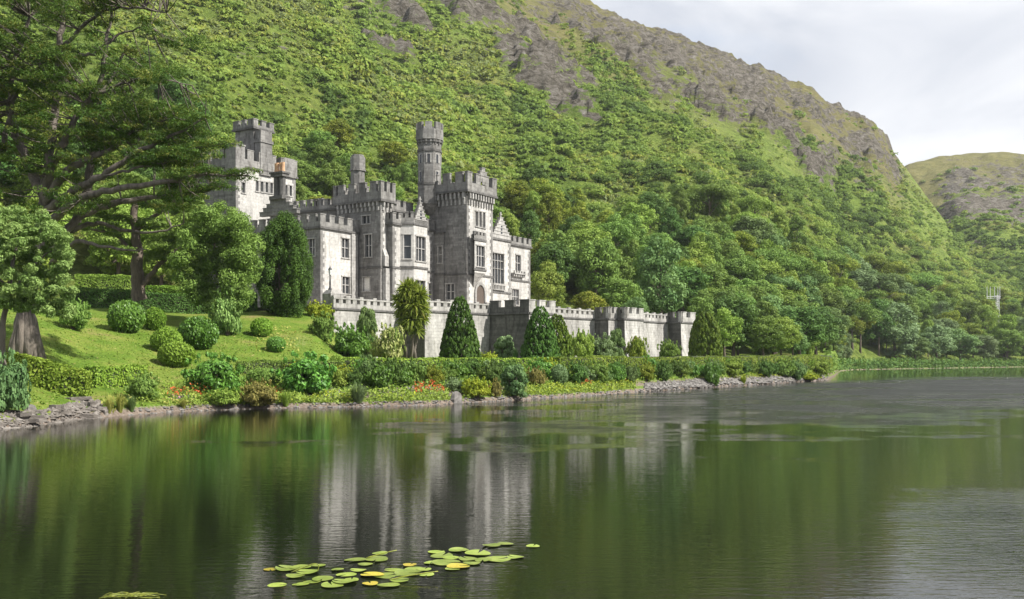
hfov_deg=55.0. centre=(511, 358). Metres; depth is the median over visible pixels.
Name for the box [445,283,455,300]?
window
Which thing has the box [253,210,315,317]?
yew tree
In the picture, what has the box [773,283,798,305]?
broadleaf tree
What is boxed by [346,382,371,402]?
grass clump
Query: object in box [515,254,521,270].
window
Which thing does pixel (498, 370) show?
shrub
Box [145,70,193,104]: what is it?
broadleaf tree
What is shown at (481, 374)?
shrub
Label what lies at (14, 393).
shrub
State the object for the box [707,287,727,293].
broadleaf tree
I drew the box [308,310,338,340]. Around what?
shrub
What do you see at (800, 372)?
shrub
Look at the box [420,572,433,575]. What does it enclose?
lily pad
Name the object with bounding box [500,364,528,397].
shrub
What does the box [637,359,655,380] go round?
shrub
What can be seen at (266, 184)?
window
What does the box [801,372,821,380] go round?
shrub
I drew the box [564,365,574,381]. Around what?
shrub
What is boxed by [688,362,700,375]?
shrub
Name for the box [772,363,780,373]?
shrub
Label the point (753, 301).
broadleaf tree
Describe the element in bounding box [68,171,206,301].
spreading tree
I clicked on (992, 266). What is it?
hill scrub
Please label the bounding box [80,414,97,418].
rock ledge
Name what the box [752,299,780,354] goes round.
tall tree
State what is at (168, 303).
hedge
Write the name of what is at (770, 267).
spreading tree
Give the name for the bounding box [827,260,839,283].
tall tree
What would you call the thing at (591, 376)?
shrub
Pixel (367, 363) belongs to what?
shrub
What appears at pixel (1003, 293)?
pine tree
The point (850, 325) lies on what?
broadleaf tree
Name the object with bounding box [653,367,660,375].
shrub
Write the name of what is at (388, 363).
shrub
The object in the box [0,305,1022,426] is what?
ground
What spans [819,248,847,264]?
spreading tree
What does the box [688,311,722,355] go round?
rounded yew
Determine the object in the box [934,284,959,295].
spreading tree
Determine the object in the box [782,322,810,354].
broadleaf tree
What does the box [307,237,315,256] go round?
window
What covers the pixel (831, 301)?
broadleaf tree
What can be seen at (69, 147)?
broadleaf tree
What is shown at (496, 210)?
broadleaf tree
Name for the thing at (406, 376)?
shrub
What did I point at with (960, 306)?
tall tree
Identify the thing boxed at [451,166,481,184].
broadleaf tree
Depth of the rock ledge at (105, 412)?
50.52 m
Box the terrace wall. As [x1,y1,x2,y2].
[320,290,695,357]
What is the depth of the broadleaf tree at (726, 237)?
224.79 m
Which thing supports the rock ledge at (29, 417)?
on the ground at (294, 322)
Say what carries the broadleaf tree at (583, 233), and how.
on the mountain
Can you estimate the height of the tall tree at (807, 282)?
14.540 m
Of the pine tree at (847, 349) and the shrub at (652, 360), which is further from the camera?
the pine tree at (847, 349)
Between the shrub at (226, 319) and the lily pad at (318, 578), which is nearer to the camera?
the lily pad at (318, 578)
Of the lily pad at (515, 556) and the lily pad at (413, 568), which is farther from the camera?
the lily pad at (515, 556)
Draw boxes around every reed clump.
[105,395,113,413]
[114,392,126,412]
[127,395,136,411]
[180,398,186,408]
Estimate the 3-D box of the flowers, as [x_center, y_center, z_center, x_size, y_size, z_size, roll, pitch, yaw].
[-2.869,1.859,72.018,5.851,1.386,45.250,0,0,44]
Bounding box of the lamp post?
[328,267,331,289]
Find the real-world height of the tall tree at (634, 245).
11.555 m
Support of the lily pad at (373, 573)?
on the water
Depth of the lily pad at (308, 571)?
13.77 m
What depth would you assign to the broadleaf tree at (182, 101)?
165.80 m
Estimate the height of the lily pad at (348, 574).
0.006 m
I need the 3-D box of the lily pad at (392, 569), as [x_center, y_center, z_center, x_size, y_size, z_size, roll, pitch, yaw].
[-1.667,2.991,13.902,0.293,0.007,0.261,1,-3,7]
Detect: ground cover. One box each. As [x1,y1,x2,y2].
[136,368,825,407]
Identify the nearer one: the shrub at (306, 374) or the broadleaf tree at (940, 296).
the shrub at (306, 374)
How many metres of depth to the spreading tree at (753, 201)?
269.05 m
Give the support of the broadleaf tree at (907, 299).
on the mountain
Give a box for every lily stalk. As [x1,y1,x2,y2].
[291,563,318,572]
[366,550,396,558]
[389,571,437,580]
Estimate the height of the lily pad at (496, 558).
0.012 m
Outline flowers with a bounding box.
[166,379,624,395]
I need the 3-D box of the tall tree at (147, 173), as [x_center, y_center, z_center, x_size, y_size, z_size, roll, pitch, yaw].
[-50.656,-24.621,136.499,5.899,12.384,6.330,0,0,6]
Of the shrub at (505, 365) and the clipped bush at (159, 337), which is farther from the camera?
the shrub at (505, 365)
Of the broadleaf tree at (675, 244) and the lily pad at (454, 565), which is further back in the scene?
the broadleaf tree at (675, 244)
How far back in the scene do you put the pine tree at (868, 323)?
281.41 m
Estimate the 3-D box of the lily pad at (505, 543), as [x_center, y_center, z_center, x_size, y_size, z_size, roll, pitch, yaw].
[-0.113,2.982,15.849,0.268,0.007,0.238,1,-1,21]
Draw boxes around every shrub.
[0,347,31,412]
[59,298,91,330]
[123,370,160,400]
[180,351,245,394]
[207,387,243,406]
[208,286,244,334]
[238,378,278,407]
[246,367,280,385]
[270,350,336,393]
[305,299,334,317]
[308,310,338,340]
[328,364,349,385]
[329,322,373,358]
[330,354,342,360]
[337,363,353,372]
[344,367,366,386]
[351,358,372,368]
[352,354,378,385]
[356,305,377,358]
[363,362,397,388]
[369,322,406,357]
[375,357,408,382]
[389,373,402,385]
[397,364,414,385]
[405,356,426,383]
[422,364,445,385]
[436,359,470,377]
[436,365,458,380]
[444,377,464,391]
[458,357,484,377]
[461,376,491,399]
[473,365,493,381]
[481,351,497,357]
[482,358,502,381]
[488,377,501,396]
[493,335,514,358]
[497,361,509,375]
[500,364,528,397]
[504,359,523,366]
[526,365,547,384]
[527,355,554,375]
[540,357,556,376]
[549,364,567,383]
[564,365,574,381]
[565,359,588,383]
[570,328,594,356]
[584,366,596,381]
[586,360,611,383]
[590,332,617,355]
[607,370,613,379]
[608,362,626,382]
[610,328,625,356]
[611,359,626,373]
[624,335,649,356]
[624,361,639,382]
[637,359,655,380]
[642,354,657,372]
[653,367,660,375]
[657,338,681,356]
[657,359,672,380]
[671,358,684,373]
[673,360,693,376]
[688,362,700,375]
[701,358,721,385]
[717,361,725,371]
[721,357,744,375]
[740,359,753,373]
[749,362,760,371]
[757,359,773,376]
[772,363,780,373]
[774,358,797,376]
[791,357,806,381]
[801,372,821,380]
[808,358,831,375]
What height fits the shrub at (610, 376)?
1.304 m
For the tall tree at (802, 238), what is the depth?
280.15 m
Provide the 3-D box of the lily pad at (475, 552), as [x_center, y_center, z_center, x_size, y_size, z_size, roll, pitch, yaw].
[-0.519,2.981,15.097,0.397,0.015,0.442,3,0,13]
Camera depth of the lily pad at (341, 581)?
13.15 m
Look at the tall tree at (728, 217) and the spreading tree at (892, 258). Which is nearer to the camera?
the tall tree at (728, 217)
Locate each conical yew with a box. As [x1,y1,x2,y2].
[438,295,481,357]
[520,305,560,358]
[545,313,573,357]
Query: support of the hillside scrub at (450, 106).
on the mountain
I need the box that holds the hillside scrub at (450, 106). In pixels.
[0,0,1023,355]
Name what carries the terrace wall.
on the ground at (294, 322)
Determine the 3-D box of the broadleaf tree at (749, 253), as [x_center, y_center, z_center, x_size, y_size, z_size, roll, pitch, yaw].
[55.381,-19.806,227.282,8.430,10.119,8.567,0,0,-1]
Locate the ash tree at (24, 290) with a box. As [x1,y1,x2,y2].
[0,204,79,364]
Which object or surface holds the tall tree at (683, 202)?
on the mountain
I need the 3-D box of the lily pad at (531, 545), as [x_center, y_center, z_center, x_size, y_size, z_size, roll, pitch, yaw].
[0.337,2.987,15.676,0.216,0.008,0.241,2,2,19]
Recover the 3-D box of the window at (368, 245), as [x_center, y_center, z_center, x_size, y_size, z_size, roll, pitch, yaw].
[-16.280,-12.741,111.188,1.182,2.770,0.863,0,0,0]
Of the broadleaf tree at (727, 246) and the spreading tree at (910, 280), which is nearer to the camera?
the broadleaf tree at (727, 246)
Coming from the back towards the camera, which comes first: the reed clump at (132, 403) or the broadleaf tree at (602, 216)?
the broadleaf tree at (602, 216)
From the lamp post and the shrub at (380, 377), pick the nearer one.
the shrub at (380, 377)
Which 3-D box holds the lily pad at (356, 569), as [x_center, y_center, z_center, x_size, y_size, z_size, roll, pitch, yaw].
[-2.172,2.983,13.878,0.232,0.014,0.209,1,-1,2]
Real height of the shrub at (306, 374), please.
3.209 m
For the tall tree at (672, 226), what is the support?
on the mountain
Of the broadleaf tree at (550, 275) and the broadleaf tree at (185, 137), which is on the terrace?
the broadleaf tree at (550, 275)
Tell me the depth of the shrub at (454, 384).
68.06 m
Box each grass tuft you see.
[280,389,291,406]
[740,375,747,383]
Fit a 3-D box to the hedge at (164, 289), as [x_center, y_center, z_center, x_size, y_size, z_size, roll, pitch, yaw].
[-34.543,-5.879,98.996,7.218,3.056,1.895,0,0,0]
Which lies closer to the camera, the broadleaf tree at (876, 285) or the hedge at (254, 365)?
the hedge at (254, 365)
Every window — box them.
[241,181,246,193]
[255,179,259,192]
[260,180,264,192]
[265,181,269,193]
[269,181,273,194]
[289,184,293,196]
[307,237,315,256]
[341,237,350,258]
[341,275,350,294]
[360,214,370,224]
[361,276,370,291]
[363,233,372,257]
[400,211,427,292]
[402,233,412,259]
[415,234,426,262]
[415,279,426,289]
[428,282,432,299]
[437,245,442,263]
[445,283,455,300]
[475,210,478,227]
[476,244,485,267]
[478,210,482,227]
[482,211,486,228]
[493,251,504,283]
[511,288,519,305]
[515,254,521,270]
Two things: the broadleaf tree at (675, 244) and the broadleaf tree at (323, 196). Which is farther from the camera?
the broadleaf tree at (675, 244)
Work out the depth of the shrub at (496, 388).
69.26 m
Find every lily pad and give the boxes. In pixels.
[267,582,285,586]
[275,565,299,570]
[286,574,303,577]
[290,564,310,568]
[292,582,308,585]
[295,569,317,573]
[303,580,320,582]
[312,576,332,580]
[321,582,343,586]
[332,579,355,582]
[336,572,356,575]
[344,557,365,560]
[344,577,358,580]
[350,568,365,571]
[358,562,372,564]
[360,572,383,575]
[362,581,377,584]
[365,556,387,560]
[372,551,386,554]
[374,572,398,578]
[377,582,399,585]
[385,568,398,571]
[391,578,408,581]
[394,569,419,575]
[403,563,415,565]
[405,567,422,570]
[417,568,430,570]
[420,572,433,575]
[428,550,444,552]
[430,552,452,557]
[432,559,459,564]
[442,556,457,558]
[447,563,468,567]
[449,547,468,550]
[458,556,476,560]
[464,562,479,564]
[465,549,490,554]
[475,557,491,560]
[483,543,500,545]
[487,556,510,561]
[499,542,512,544]
[507,555,523,558]
[526,544,538,546]
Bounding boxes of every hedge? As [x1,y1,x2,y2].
[6,352,93,396]
[60,287,257,313]
[74,274,131,291]
[80,364,148,387]
[145,285,185,295]
[235,359,343,373]
[337,356,542,368]
[548,354,832,368]
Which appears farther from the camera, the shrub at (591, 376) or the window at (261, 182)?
the window at (261, 182)
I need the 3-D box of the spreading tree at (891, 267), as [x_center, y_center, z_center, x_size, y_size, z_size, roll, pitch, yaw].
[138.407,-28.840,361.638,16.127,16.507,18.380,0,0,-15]
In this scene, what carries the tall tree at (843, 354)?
on the mountain
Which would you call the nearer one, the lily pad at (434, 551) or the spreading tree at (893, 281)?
the lily pad at (434, 551)
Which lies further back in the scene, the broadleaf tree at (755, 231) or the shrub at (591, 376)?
the broadleaf tree at (755, 231)
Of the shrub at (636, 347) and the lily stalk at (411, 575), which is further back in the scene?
the shrub at (636, 347)
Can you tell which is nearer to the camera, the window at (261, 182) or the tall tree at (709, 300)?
the window at (261, 182)
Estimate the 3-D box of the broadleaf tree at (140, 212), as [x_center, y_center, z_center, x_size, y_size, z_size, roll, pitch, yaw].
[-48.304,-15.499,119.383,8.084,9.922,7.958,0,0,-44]
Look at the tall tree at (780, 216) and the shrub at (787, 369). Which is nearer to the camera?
the shrub at (787, 369)
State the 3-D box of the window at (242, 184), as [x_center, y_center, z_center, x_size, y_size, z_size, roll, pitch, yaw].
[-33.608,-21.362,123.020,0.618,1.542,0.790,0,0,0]
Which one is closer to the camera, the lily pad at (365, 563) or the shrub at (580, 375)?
the lily pad at (365, 563)
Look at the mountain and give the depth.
442.04 m
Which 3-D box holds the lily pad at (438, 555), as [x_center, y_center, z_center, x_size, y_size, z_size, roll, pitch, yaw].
[-1.058,2.991,14.933,0.336,0.012,0.375,0,2,20]
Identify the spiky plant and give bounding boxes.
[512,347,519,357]
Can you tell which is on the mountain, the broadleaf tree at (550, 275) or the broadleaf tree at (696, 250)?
the broadleaf tree at (696, 250)
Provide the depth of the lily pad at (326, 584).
12.97 m
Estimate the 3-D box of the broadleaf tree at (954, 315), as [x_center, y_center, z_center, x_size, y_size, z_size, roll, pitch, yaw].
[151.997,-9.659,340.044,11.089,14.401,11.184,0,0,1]
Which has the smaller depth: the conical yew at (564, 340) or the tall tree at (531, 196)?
the conical yew at (564, 340)
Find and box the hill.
[905,152,1023,289]
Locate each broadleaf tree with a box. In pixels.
[0,92,73,142]
[0,123,27,190]
[0,141,77,200]
[2,116,28,135]
[27,190,75,234]
[40,72,93,115]
[57,117,105,158]
[79,206,153,278]
[88,195,149,262]
[110,90,164,142]
[121,151,163,178]
[126,204,160,218]
[140,129,211,168]
[140,214,196,284]
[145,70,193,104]
[155,97,214,139]
[165,163,194,188]
[272,145,289,158]
[295,159,318,183]
[296,180,307,203]
[301,130,337,153]
[306,195,330,204]
[308,140,339,164]
[314,161,350,197]
[322,118,355,146]
[330,152,352,177]
[350,149,371,174]
[369,178,402,199]
[377,140,410,166]
[390,162,413,182]
[396,184,407,203]
[441,165,450,183]
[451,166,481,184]
[493,205,504,218]
[495,213,520,236]
[501,180,533,207]
[512,193,542,217]
[516,167,549,192]
[530,177,564,209]
[530,238,544,273]
[530,239,577,296]
[530,259,565,306]
[537,229,579,287]
[550,188,576,209]
[557,215,583,232]
[563,247,580,288]
[564,220,613,248]
[566,206,591,221]
[569,291,606,312]
[572,237,624,295]
[584,246,635,291]
[592,209,622,223]
[597,212,639,253]
[598,277,643,306]
[615,201,659,233]
[619,296,649,312]
[637,191,665,230]
[643,231,674,249]
[665,241,692,259]
[665,265,712,311]
[674,225,714,248]
[679,260,697,286]
[681,287,716,315]
[682,217,711,236]
[683,241,714,261]
[693,256,722,278]
[695,262,737,290]
[696,215,714,224]
[698,201,729,223]
[705,221,732,239]
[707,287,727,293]
[707,290,737,342]
[708,307,743,355]
[713,294,760,355]
[717,239,745,263]
[717,279,752,299]
[718,232,740,258]
[720,250,765,282]
[728,215,778,251]
[729,291,755,345]
[729,319,751,354]
[733,278,758,298]
[743,251,769,273]
[744,315,787,354]
[745,285,766,303]
[752,279,783,305]
[760,232,790,250]
[760,294,796,353]
[761,222,783,235]
[763,316,803,354]
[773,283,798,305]
[775,270,808,300]
[777,293,804,307]
[779,305,830,354]
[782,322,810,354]
[784,242,814,270]
[805,262,835,290]
[806,301,838,341]
[808,238,819,248]
[808,246,826,263]
[812,305,842,354]
[813,283,847,309]
[825,306,851,344]
[835,285,858,300]
[836,239,862,256]
[837,245,861,263]
[845,315,854,329]
[846,262,878,293]
[850,289,868,299]
[864,266,887,299]
[883,282,917,297]
[896,294,921,316]
[897,335,931,358]
[912,286,938,317]
[920,324,957,359]
[924,285,938,294]
[931,318,960,336]
[933,292,957,310]
[935,310,968,332]
[941,328,983,359]
[968,335,999,357]
[986,326,998,335]
[992,328,1023,360]
[1004,298,1021,307]
[1009,316,1020,329]
[1015,324,1023,355]
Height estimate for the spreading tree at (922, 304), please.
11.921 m
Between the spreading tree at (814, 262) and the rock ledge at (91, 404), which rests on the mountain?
the spreading tree at (814, 262)
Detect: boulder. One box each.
[27,404,36,410]
[450,391,462,403]
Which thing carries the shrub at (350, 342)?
on the ground at (294, 322)
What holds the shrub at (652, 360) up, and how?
on the ground at (294, 322)
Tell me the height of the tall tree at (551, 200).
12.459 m
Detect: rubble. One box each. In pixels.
[0,399,102,428]
[170,373,824,398]
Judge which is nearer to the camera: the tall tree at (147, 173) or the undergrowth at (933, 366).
the tall tree at (147, 173)
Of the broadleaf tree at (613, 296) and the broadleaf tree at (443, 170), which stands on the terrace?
the broadleaf tree at (613, 296)
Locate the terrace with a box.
[257,306,308,310]
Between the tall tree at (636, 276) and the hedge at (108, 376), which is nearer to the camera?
the hedge at (108, 376)
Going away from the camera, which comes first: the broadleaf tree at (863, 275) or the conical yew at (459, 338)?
the conical yew at (459, 338)
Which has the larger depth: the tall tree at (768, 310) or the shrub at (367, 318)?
the tall tree at (768, 310)
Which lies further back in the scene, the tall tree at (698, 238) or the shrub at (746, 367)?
the tall tree at (698, 238)
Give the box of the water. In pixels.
[0,367,1023,598]
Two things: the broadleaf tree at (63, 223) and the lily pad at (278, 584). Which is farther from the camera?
the broadleaf tree at (63, 223)
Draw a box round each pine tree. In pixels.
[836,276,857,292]
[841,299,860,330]
[844,332,855,357]
[849,297,875,353]
[858,298,894,355]
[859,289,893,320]
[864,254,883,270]
[873,317,899,352]
[909,268,919,274]
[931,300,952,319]
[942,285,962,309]
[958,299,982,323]
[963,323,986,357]
[975,304,997,331]
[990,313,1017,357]
[995,288,1010,302]
[997,303,1009,314]
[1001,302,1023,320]
[1016,317,1023,327]
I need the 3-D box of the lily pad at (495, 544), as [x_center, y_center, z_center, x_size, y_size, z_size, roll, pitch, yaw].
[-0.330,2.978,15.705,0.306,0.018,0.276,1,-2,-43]
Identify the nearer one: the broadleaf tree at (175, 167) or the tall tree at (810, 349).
the broadleaf tree at (175, 167)
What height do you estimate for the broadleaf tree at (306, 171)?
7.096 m
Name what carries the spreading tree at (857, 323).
on the mountain
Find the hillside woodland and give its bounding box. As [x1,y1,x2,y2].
[147,125,1023,352]
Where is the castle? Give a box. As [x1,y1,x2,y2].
[197,118,531,308]
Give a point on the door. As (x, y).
(480, 290)
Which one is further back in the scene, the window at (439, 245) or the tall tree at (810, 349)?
the tall tree at (810, 349)
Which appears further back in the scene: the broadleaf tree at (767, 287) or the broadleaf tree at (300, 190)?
the broadleaf tree at (767, 287)
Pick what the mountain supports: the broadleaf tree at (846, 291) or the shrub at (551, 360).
the broadleaf tree at (846, 291)
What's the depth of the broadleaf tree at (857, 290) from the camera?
305.08 m
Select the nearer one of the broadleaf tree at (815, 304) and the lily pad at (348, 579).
the lily pad at (348, 579)
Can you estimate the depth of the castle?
115.78 m
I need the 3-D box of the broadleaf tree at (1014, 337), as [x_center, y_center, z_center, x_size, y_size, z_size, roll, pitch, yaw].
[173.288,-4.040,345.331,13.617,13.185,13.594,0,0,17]
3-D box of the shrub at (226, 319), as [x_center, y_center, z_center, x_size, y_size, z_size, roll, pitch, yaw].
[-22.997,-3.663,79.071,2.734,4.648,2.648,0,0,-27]
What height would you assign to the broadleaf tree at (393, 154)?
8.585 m
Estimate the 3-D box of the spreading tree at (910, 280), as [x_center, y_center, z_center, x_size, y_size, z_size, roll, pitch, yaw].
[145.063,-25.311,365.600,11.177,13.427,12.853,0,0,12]
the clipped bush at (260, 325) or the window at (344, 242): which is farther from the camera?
the window at (344, 242)
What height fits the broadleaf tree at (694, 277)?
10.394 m
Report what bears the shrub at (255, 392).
on the ground at (294, 322)
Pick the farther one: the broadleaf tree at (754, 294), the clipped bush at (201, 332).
the broadleaf tree at (754, 294)
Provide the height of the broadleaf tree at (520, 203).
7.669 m
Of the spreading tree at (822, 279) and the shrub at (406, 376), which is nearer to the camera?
the shrub at (406, 376)
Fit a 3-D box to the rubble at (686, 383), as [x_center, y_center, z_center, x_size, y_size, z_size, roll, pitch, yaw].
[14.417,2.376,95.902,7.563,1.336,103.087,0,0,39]
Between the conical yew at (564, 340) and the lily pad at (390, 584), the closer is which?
the lily pad at (390, 584)
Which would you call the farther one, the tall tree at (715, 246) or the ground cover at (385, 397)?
the tall tree at (715, 246)
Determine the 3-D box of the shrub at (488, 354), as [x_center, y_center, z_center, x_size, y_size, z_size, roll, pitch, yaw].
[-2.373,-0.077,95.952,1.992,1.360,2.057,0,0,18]
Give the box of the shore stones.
[128,376,828,414]
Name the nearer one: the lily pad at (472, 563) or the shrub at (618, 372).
the lily pad at (472, 563)
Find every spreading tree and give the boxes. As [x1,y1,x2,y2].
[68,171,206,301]
[669,256,704,269]
[684,180,741,214]
[726,211,771,230]
[730,230,757,250]
[734,194,775,215]
[748,258,781,280]
[751,247,801,274]
[755,273,804,289]
[782,250,813,274]
[788,254,818,264]
[795,270,831,283]
[812,286,822,295]
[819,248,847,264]
[834,256,860,277]
[834,280,859,289]
[840,301,883,350]
[848,315,865,332]
[860,273,908,298]
[868,257,911,274]
[877,254,909,271]
[881,291,905,300]
[895,273,918,284]
[903,272,944,291]
[910,298,929,309]
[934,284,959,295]
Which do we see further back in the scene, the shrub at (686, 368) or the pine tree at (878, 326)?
the pine tree at (878, 326)
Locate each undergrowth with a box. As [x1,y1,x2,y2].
[155,371,778,394]
[183,368,812,393]
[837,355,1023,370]
[844,360,1023,368]
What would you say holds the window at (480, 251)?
in the castle
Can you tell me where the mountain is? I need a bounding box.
[0,0,1023,364]
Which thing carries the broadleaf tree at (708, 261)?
on the mountain
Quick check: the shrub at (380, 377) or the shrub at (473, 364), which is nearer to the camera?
the shrub at (380, 377)
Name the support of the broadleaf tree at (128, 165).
on the mountain
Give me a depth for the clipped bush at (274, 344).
75.67 m
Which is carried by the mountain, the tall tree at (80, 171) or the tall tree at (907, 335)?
the tall tree at (80, 171)
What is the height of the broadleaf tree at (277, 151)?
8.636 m
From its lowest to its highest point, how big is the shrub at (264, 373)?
1.412 m
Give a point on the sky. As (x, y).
(938, 77)
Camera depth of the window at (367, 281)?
111.51 m
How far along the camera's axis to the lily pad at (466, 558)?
14.68 m
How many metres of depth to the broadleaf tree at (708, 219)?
234.43 m
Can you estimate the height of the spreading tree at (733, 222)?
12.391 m
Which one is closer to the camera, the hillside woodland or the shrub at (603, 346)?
the shrub at (603, 346)
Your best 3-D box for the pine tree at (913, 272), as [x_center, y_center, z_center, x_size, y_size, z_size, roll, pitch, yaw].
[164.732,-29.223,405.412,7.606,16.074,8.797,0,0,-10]
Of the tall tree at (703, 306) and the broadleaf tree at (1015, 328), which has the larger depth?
the broadleaf tree at (1015, 328)
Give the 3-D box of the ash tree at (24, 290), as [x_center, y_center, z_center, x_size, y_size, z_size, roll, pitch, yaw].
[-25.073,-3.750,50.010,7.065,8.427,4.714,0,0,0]
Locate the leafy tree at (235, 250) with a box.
[167,199,265,315]
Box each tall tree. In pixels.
[6,193,58,280]
[68,141,101,185]
[128,139,163,213]
[166,209,192,226]
[519,209,540,250]
[523,190,544,223]
[535,191,562,239]
[554,196,571,224]
[568,187,585,208]
[620,238,640,284]
[621,213,647,255]
[631,244,663,307]
[635,235,688,316]
[657,206,684,244]
[669,187,689,227]
[686,296,714,354]
[690,231,706,245]
[693,296,715,352]
[701,233,724,268]
[705,194,730,221]
[725,203,740,221]
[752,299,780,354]
[756,238,785,274]
[770,210,789,236]
[786,214,810,246]
[790,294,808,305]
[793,318,809,354]
[798,275,823,305]
[801,305,820,354]
[817,331,835,352]
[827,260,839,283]
[827,340,839,350]
[831,266,848,278]
[835,329,847,357]
[838,326,847,352]
[840,347,845,358]
[846,339,853,357]
[873,301,920,357]
[920,320,933,332]
[953,300,963,317]
[976,299,998,328]
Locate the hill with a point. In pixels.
(1008, 167)
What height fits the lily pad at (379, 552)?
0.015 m
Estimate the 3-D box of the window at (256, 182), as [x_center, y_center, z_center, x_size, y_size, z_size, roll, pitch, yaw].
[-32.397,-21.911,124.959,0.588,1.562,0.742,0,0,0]
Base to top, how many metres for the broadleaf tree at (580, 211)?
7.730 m
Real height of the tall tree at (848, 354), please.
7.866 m
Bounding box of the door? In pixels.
[474,282,485,308]
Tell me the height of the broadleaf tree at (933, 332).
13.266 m
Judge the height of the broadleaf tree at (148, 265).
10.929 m
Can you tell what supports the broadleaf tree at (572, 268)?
on the mountain
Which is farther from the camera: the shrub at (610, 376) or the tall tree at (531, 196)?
the tall tree at (531, 196)
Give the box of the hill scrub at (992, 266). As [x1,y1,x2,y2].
[920,166,1023,291]
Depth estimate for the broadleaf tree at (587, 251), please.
166.39 m
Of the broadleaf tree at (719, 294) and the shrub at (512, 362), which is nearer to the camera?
the shrub at (512, 362)
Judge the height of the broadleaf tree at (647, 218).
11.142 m
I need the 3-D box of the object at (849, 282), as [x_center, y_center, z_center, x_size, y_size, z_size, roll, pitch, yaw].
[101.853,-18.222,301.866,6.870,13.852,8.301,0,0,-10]
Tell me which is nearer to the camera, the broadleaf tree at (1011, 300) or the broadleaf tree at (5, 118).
the broadleaf tree at (5, 118)
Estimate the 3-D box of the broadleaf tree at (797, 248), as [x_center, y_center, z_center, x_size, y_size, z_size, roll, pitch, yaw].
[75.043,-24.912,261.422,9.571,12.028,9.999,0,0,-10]
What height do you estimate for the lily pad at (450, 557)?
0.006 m
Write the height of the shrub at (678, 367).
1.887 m
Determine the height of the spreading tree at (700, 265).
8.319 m
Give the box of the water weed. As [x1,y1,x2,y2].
[99,591,163,598]
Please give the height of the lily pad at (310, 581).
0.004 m
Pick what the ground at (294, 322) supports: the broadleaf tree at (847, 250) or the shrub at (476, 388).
the shrub at (476, 388)
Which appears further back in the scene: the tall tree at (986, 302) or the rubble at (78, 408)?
the tall tree at (986, 302)
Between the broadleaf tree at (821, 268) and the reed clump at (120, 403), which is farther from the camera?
the broadleaf tree at (821, 268)
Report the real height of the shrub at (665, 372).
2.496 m
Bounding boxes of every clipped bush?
[106,300,145,332]
[144,306,166,329]
[149,327,182,349]
[157,340,195,366]
[177,316,219,349]
[250,317,272,336]
[266,336,285,351]
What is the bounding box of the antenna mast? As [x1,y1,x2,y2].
[986,287,1000,322]
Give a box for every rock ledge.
[16,412,47,422]
[49,405,71,413]
[65,396,93,401]
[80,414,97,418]
[81,402,106,409]
[101,410,107,415]
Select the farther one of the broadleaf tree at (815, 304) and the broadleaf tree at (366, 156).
the broadleaf tree at (366, 156)
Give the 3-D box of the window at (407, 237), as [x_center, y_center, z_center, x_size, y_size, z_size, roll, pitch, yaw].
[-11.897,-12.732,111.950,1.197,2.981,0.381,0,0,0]
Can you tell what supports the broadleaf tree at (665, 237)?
on the mountain
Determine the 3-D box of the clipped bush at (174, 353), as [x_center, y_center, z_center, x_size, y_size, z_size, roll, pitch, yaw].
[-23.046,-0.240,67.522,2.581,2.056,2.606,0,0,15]
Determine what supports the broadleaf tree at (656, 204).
on the mountain
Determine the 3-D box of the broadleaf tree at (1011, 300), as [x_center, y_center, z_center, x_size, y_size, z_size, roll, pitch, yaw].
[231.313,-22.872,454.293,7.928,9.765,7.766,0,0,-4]
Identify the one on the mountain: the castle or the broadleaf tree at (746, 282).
the broadleaf tree at (746, 282)
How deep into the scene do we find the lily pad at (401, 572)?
13.73 m
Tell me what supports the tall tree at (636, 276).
on the mountain
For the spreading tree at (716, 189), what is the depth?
243.59 m
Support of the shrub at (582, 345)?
on the ground at (294, 322)
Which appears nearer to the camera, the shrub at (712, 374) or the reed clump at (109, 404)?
the reed clump at (109, 404)
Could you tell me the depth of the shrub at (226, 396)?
57.19 m
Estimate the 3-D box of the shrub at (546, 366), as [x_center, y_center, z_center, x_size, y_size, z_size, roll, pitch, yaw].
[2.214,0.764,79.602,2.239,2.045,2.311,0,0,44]
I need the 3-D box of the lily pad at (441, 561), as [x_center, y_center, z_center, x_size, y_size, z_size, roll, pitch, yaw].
[-0.969,2.981,14.395,0.422,0.012,0.378,0,2,11]
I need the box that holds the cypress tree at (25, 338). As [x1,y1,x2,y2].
[0,0,263,358]
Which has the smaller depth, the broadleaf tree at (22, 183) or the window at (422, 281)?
the window at (422, 281)
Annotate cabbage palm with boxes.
[389,276,432,358]
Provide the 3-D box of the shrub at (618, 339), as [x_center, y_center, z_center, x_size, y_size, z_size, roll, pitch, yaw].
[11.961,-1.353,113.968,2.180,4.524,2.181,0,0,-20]
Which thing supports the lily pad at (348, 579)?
on the water
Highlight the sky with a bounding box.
[591,0,1023,165]
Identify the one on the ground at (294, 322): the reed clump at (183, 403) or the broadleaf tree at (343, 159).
the reed clump at (183, 403)
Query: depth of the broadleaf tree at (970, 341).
315.50 m

